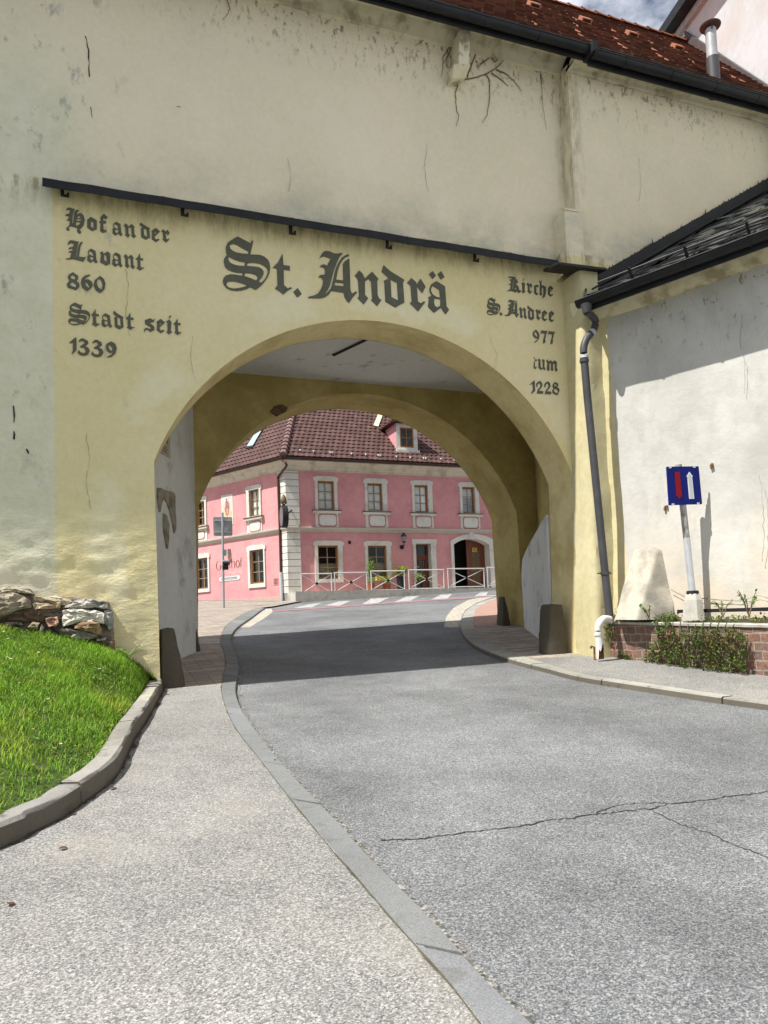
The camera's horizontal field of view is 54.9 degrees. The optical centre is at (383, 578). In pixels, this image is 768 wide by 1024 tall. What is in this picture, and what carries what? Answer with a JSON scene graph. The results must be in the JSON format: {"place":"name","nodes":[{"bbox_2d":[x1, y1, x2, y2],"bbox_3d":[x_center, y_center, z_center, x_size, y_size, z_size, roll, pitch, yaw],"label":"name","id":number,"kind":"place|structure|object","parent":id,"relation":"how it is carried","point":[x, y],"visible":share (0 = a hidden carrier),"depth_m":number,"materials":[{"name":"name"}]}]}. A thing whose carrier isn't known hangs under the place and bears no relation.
{"place":"outdoors","nodes":[
{"label":"outdoors","id":0,"kind":"place"},
{"bbox_2d":[0,623,156,813],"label":"lawn","id":1,"kind":"structure","parent":0,"point":[34,785],"depth_m":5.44,"materials":[{"name":"plant"}]},
{"bbox_2d":[0,586,114,649],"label":"rubble wall","id":2,"kind":"structure","parent":1,"relation":"on","point":[72,617],"depth_m":8.50,"materials":[{"name":"stone"}]},
{"bbox_2d":[0,627,154,799],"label":"clover","id":3,"kind":"object","parent":1,"relation":"on","point":[42,642],"visible":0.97,"depth_m":6.52,"materials":[{"name":"green plant"}]},
{"bbox_2d":[114,645,141,657],"bbox_3d":[-2.986,0.849,8.613,0.340,0.154,0.147,-2,-4,-5],"label":"weed plant","id":4,"kind":"object","parent":1,"relation":"on","point":[125,653],"visible":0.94,"depth_m":8.64,"materials":[{"name":"green plant"}]},
{"bbox_2d":[168,601,297,688],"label":"paving","id":5,"kind":"structure","parent":0,"point":[204,665],"depth_m":14.82,"materials":[{"name":"stone"}]},
{"bbox_2d":[159,628,184,688],"bbox_3d":[-2.712,1.056,9.431,0.335,0.873,0.369,-1,-4,-20],"label":"guard stone","id":6,"kind":"object","parent":5,"relation":"on","point":[171,673],"visible":0.82,"depth_m":9.28,"materials":[{"name":"stone"}]},
{"bbox_2d":[196,629,199,651],"bbox_3d":[-3.372,1.080,13.082,0.222,0.659,0.262,-1,-4,-20],"label":"guard stone","id":7,"kind":"object","parent":5,"relation":"on","point":[197,646],"visible":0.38,"depth_m":12.99,"materials":[{"name":"stone"}]},
{"bbox_2d":[213,513,232,607],"bbox_3d":[-5.451,-0.591,25.195,0.646,3.351,0.160,-1,-4,-20],"label":"street sign","id":8,"kind":"object","parent":5,"relation":"on","point":[222,525],"visible":0.95,"depth_m":25.24,"materials":[{"name":"metal"}]},
{"bbox_2d":[0,684,482,1023],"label":"pavement","id":9,"kind":"structure","parent":0,"point":[195,871],"depth_m":3.28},
{"bbox_2d":[0,689,164,848],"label":"kerb dirt","id":10,"kind":"structure","parent":9,"relation":"on","point":[72,812],"depth_m":5.14,"materials":[{"name":"soil"}]},
{"bbox_2d":[127,591,767,1023],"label":"road","id":11,"kind":"structure","parent":0,"point":[415,723],"depth_m":4.79,"materials":[{"name":"grey asphalt"}]},
{"bbox_2d":[0,679,162,846],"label":"kerb","id":12,"kind":"structure","parent":11,"relation":"on","point":[99,771],"depth_m":4.96,"materials":[{"name":"concrete"}]},
{"bbox_2d":[241,609,271,626],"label":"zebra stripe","id":13,"kind":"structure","parent":11,"relation":"on","point":[261,615],"depth_m":20.51,"materials":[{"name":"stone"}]},
{"bbox_2d":[296,603,320,607],"bbox_3d":[-2.597,0.910,25.318,0.613,0.205,2.277,-2,-4,4],"label":"zebra stripe","id":14,"kind":"object","parent":11,"relation":"on","point":[308,605],"visible":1,"depth_m":24.91,"materials":[{"name":"white paint"}]},
{"bbox_2d":[325,601,349,605],"bbox_3d":[-1.616,0.859,25.846,0.571,0.236,2.582,-3,-4,6],"label":"zebra stripe","id":15,"kind":"object","parent":11,"relation":"on","point":[339,603],"visible":1,"depth_m":25.68,"materials":[{"name":"white paint"}]},
{"bbox_2d":[198,409,495,600],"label":"inn building","id":16,"kind":"structure","parent":11,"relation":"on","point":[332,491],"depth_m":30.42,"materials":[{"name":"pink paint"}]},
{"bbox_2d":[198,496,208,540],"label":"window","id":17,"kind":"structure","parent":16,"relation":"in","point":[202,529],"depth_m":32.13,"materials":[{"name":"white wood"}]},
{"bbox_2d":[198,553,209,592],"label":"window","id":18,"kind":"structure","parent":16,"relation":"in","point":[205,556],"depth_m":32.17,"materials":[{"name":"white wood"}]},
{"bbox_2d":[243,484,263,532],"bbox_3d":[-5.260,-2.849,30.038,1.142,1.917,0.300,-5,-5,39],"label":"window","id":19,"kind":"structure","parent":16,"relation":"in","point":[253,502],"depth_m":30.11,"materials":[{"name":"white wood"}]},
{"bbox_2d":[246,544,265,587],"bbox_3d":[-5.038,-0.502,29.968,1.143,1.718,0.380,-5,-5,39],"label":"window","id":20,"kind":"structure","parent":16,"relation":"in","point":[261,547],"depth_m":30.06,"materials":[{"name":"white wood"}]},
{"bbox_2d":[312,476,341,526],"bbox_3d":[-2.296,-3.075,29.436,1.190,2.040,0.319,-1,-4,-20],"label":"window","id":21,"kind":"structure","parent":16,"relation":"in","point":[326,496],"depth_m":29.49,"materials":[{"name":"white wood"}]},
{"bbox_2d":[313,541,343,582],"bbox_3d":[-2.233,-0.676,29.429,1.254,1.661,0.401,-1,-4,-20],"label":"window","id":22,"kind":"structure","parent":16,"relation":"in","point":[319,568],"depth_m":29.41,"materials":[{"name":"white wood"}]},
{"bbox_2d":[363,478,390,527],"bbox_3d":[-0.319,-3.098,30.212,1.232,2.029,0.318,-1,-4,-20],"label":"window","id":23,"kind":"structure","parent":16,"relation":"in","point":[376,516],"depth_m":30.26,"materials":[{"name":"white wood"}]},
{"bbox_2d":[363,541,391,580],"bbox_3d":[-0.285,-0.717,30.196,1.224,1.633,0.401,-1,-4,-20],"label":"window","id":24,"kind":"structure","parent":16,"relation":"in","point":[387,565],"depth_m":30.17,"materials":[{"name":"white wood"}]},
{"bbox_2d":[410,480,436,527],"bbox_3d":[1.607,-3.123,30.969,1.192,2.024,0.318,-1,-4,-20],"label":"window","id":25,"kind":"structure","parent":16,"relation":"in","point":[422,514],"depth_m":31.02,"materials":[{"name":"white wood"}]},
{"bbox_2d":[412,539,437,587],"bbox_3d":[1.661,-0.579,30.942,1.125,2.138,0.388,-1,-4,-20],"label":"door","id":26,"kind":"structure","parent":16,"relation":"in","point":[430,562],"depth_m":30.96,"materials":[{"name":"red wood"}]},
{"bbox_2d":[458,482,483,528],"bbox_3d":[3.652,-3.141,31.858,1.189,2.015,0.478,-1,-4,-20],"label":"window","id":27,"kind":"structure","parent":16,"relation":"in","point":[469,514],"depth_m":31.83,"materials":[{"name":"white wood"}]},
{"bbox_2d":[363,598,387,603],"bbox_3d":[-0.366,0.794,26.435,0.660,0.315,3.457,-3,-4,8],"label":"zebra stripe","id":28,"kind":"object","parent":11,"relation":"on","point":[375,600],"visible":0.97,"depth_m":26.58,"materials":[{"name":"white paint"}]},
{"bbox_2d":[221,608,530,1023],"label":"kerb","id":29,"kind":"structure","parent":11,"relation":"on","point":[486,1002],"depth_m":3.50,"materials":[{"name":"concrete"}]},
{"bbox_2d":[220,609,480,1023],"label":"mossy joint","id":30,"kind":"object","parent":29,"relation":"on","point":[431,963],"visible":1,"depth_m":3.33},
{"bbox_2d":[273,596,493,611],"bbox_3d":[0.226,0.825,24.938,8.367,0.354,0.824,-1,-4,-24],"label":"red road line","id":31,"kind":"object","parent":11,"relation":"on","point":[379,603],"visible":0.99,"depth_m":24.80,"materials":[{"name":"paint"}]},
{"bbox_2d":[0,0,767,678],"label":"gate building","id":32,"kind":"structure","parent":11,"relation":"on","point":[224,234],"depth_m":10.60,"materials":[{"name":"paint"}]},
{"bbox_2d":[441,47,451,75],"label":"dry creeper","id":33,"kind":"object","parent":32,"relation":"attached to","point":[447,56],"visible":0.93,"depth_m":11.17,"materials":[{"name":"brown plant"}]},
{"bbox_2d":[455,54,520,125],"bbox_3d":[1.693,-7.643,11.430,1.378,1.604,0.036,-1,-4,-20],"label":"dry creeper","id":34,"kind":"object","parent":32,"relation":"attached to","point":[467,78],"visible":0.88,"depth_m":11.39,"materials":[{"name":"brown plant"}]},
{"bbox_2d":[231,627,536,1023],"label":"kerb grit","id":35,"kind":"object","parent":11,"relation":"on","point":[461,948],"visible":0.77,"depth_m":3.53,"materials":[{"name":"grey gravel"}]},
{"bbox_2d":[287,587,495,602],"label":"terrace","id":36,"kind":"structure","parent":11,"relation":"on","point":[305,596],"depth_m":28.43,"materials":[{"name":"concrete"}]},
{"bbox_2d":[300,573,332,590],"bbox_3d":[-2.533,0.174,27.838,1.235,0.786,0.060,-1,-4,-21],"label":"barrier","id":37,"kind":"object","parent":36,"relation":"on","point":[303,574],"visible":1,"depth_m":27.80,"materials":[{"name":"white metal"}]},
{"bbox_2d":[334,572,367,590],"bbox_3d":[-1.263,0.128,28.340,1.358,0.786,0.060,-1,-4,-21],"label":"barrier","id":38,"kind":"object","parent":36,"relation":"on","point":[350,582],"visible":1,"depth_m":28.32,"materials":[{"name":"white metal"}]},
{"bbox_2d":[364,558,378,589],"bbox_3d":[-0.536,-0.196,29.104,0.625,1.318,0.618,0,-4,-37],"label":"potted plant","id":39,"kind":"object","parent":36,"relation":"on","point":[370,569],"visible":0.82,"depth_m":29.02,"materials":[{"name":"green plant"}]},
{"bbox_2d":[380,576,392,588],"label":"potted plant","id":40,"kind":"object","parent":36,"relation":"on","point":[386,586],"visible":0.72,"depth_m":29.21,"materials":[{"name":"green plant"}]},
{"bbox_2d":[370,570,404,589],"bbox_3d":[0.158,0.060,28.902,1.455,0.786,0.060,-1,-4,-21],"label":"barrier","id":41,"kind":"object","parent":36,"relation":"on","point":[387,580],"visible":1,"depth_m":28.88,"materials":[{"name":"white metal"}]},
{"bbox_2d":[390,565,408,588],"bbox_3d":[0.678,-0.042,29.626,0.851,0.982,0.761,-5,-4,36],"label":"potted plant","id":42,"kind":"object","parent":36,"relation":"on","point":[400,580],"visible":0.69,"depth_m":29.47,"materials":[{"name":"green plant"}]},
{"bbox_2d":[414,572,425,587],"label":"potted plant","id":43,"kind":"object","parent":36,"relation":"on","point":[419,585],"visible":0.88,"depth_m":29.63,"materials":[{"name":"green plant"}]},
{"bbox_2d":[408,569,444,588],"bbox_3d":[1.702,0.019,29.511,1.588,0.806,0.060,-1,-4,-21],"label":"barrier","id":44,"kind":"object","parent":36,"relation":"on","point":[410,570],"visible":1,"depth_m":29.48,"materials":[{"name":"white metal"}]},
{"bbox_2d":[447,568,484,587],"bbox_3d":[3.360,-0.022,30.164,1.713,0.841,0.060,-1,-4,-21],"label":"barrier","id":45,"kind":"object","parent":36,"relation":"on","point":[466,577],"visible":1,"depth_m":30.14,"materials":[{"name":"white metal"}]},
{"bbox_2d":[486,567,495,587],"bbox_3d":[5.033,-0.063,30.823,1.675,0.875,0.060,-1,-4,-21],"label":"barrier","id":46,"kind":"object","parent":36,"relation":"on","point":[488,584],"visible":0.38,"depth_m":30.53,"materials":[{"name":"white metal"}]},
{"bbox_2d":[395,596,417,601],"bbox_3d":[0.871,0.727,26.950,0.508,0.302,3.408,-3,-4,10],"label":"zebra stripe","id":47,"kind":"object","parent":11,"relation":"on","point":[409,598],"visible":1,"depth_m":27.02,"materials":[{"name":"white paint"}]},
{"bbox_2d":[433,594,451,598],"bbox_3d":[2.210,0.662,27.351,0.553,0.293,3.337,-3,-4,11],"label":"zebra stripe","id":48,"kind":"object","parent":11,"relation":"on","point":[446,596],"visible":0.92,"depth_m":27.43,"materials":[{"name":"white paint"}]},
{"bbox_2d":[444,595,495,626],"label":"gutter setts","id":49,"kind":"structure","parent":11,"relation":"on","point":[454,616],"depth_m":19.90,"materials":[{"name":"stone"}]},
{"bbox_2d":[474,592,487,596],"bbox_3d":[3.766,0.579,28.104,0.411,0.254,2.893,-3,-4,12],"label":"zebra stripe","id":50,"kind":"object","parent":11,"relation":"on","point":[483,594],"visible":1,"depth_m":27.92,"materials":[{"name":"white paint"}]},
{"bbox_2d":[387,791,767,857],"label":"road crack","id":51,"kind":"object","parent":11,"relation":"on","point":[602,813],"visible":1,"depth_m":4.40,"materials":[{"name":"black asphalt"}]},
{"bbox_2d":[460,597,767,709],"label":"kerb","id":52,"kind":"structure","parent":11,"relation":"on","point":[473,638],"depth_m":9.16,"materials":[{"name":"concrete"}]},
{"bbox_2d":[570,177,767,622],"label":"white building","id":53,"kind":"structure","parent":11,"relation":"on","point":[680,314],"depth_m":10.29,"materials":[{"name":"paint"}]},
{"bbox_2d":[594,615,612,658],"bbox_3d":[3.130,0.828,10.529,0.364,0.618,0.117,1,-4,-38],"label":"drain pipe","id":54,"kind":"object","parent":53,"relation":"attached to","point":[601,620],"visible":1,"depth_m":10.43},
{"bbox_2d":[659,0,767,94],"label":"church","id":55,"kind":"structure","parent":11,"relation":"on","point":[742,38],"depth_m":14.41,"materials":[{"name":"paint"}]},
{"bbox_2d":[473,599,496,625],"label":"paving","id":56,"kind":"structure","parent":0,"point":[485,614],"depth_m":18.17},
{"bbox_2d":[474,624,580,658],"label":"paving","id":57,"kind":"structure","parent":0,"point":[518,640],"depth_m":13.31,"materials":[{"name":"stone"}]},
{"bbox_2d":[497,596,510,625],"bbox_3d":[2.548,0.745,15.793,0.261,0.749,0.299,-1,-4,-20],"label":"guard stone","id":58,"kind":"object","parent":57,"relation":"on","point":[503,619],"visible":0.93,"depth_m":15.69,"materials":[{"name":"stone"}]},
{"bbox_2d":[539,604,566,654],"bbox_3d":[2.612,0.840,11.495,0.461,0.900,0.363,-1,-4,-20],"label":"guard stone","id":59,"kind":"object","parent":57,"relation":"on","point":[552,635],"visible":0.94,"depth_m":11.35,"materials":[{"name":"stone"}]},
{"bbox_2d":[559,0,677,29],"label":"sky","id":60,"kind":"structure","parent":0,"point":[652,13],"materials":[{"name":"blue"}]},
{"bbox_2d":[534,655,767,699],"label":"pavement","id":61,"kind":"structure","parent":0,"point":[747,685],"depth_m":9.11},
{"bbox_2d":[590,645,595,659],"bbox_3d":[2.989,1.069,10.580,0.084,0.238,0.036,-1,-4,-20],"label":"standpipe","id":62,"kind":"object","parent":61,"relation":"on","point":[591,646],"visible":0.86,"depth_m":10.58,"materials":[{"name":"metal"}]},
{"bbox_2d":[617,651,635,659],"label":"creeping plant","id":63,"kind":"object","parent":61,"relation":"on","point":[625,656],"visible":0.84,"depth_m":10.53,"materials":[{"name":"green plant"}]},
{"bbox_2d":[607,607,767,675],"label":"brick planter","id":64,"kind":"object","parent":61,"relation":"on","point":[635,638],"visible":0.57,"depth_m":9.70,"materials":[{"name":"brick"},{"name":"concrete"},{"name":"soil"}]},
{"bbox_2d":[604,614,616,641],"bbox_3d":[3.290,0.711,10.816,0.160,0.431,0.490,0,-4,-32],"label":"creeping plant","id":65,"kind":"object","parent":64,"relation":"on","point":[610,631],"visible":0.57,"depth_m":10.79,"materials":[{"name":"green plant"}]},
{"bbox_2d":[666,464,704,620],"bbox_3d":[4.027,-0.492,9.872,0.553,2.092,0.283,-1,-4,-20],"label":"road sign","id":66,"kind":"object","parent":64,"relation":"on","point":[683,487],"visible":1,"depth_m":9.84,"materials":[{"name":"metal"}]},
{"bbox_2d":[612,609,767,622],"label":"ground cover","id":67,"kind":"object","parent":64,"relation":"in","point":[735,620],"visible":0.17,"depth_m":9.60,"materials":[{"name":"green plant"}]},
{"bbox_2d":[641,605,650,618],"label":"young plant","id":68,"kind":"object","parent":67,"relation":"on","point":[643,608],"visible":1,"depth_m":10.16,"materials":[{"name":"green plant"}]},
{"bbox_2d":[643,615,748,672],"bbox_3d":[3.966,0.845,9.602,0.305,0.775,1.646,0,-4,-33],"label":"creeping plant","id":69,"kind":"object","parent":64,"relation":"attached to","point":[718,655],"visible":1,"depth_m":9.49,"materials":[{"name":"green plant"}]},
{"bbox_2d":[711,600,732,616],"bbox_3d":[4.350,0.379,9.546,0.273,0.239,0.160,-3,-4,12],"label":"young plant","id":70,"kind":"object","parent":64,"relation":"in","point":[720,608],"visible":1,"depth_m":9.52,"materials":[{"name":"green plant"}]},
{"bbox_2d":[736,589,757,616],"bbox_3d":[4.569,0.306,9.297,0.259,0.361,0.216,-4,-4,31],"label":"young plant","id":71,"kind":"object","parent":64,"relation":"in","point":[745,601],"visible":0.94,"depth_m":9.29,"materials":[{"name":"green plant"}]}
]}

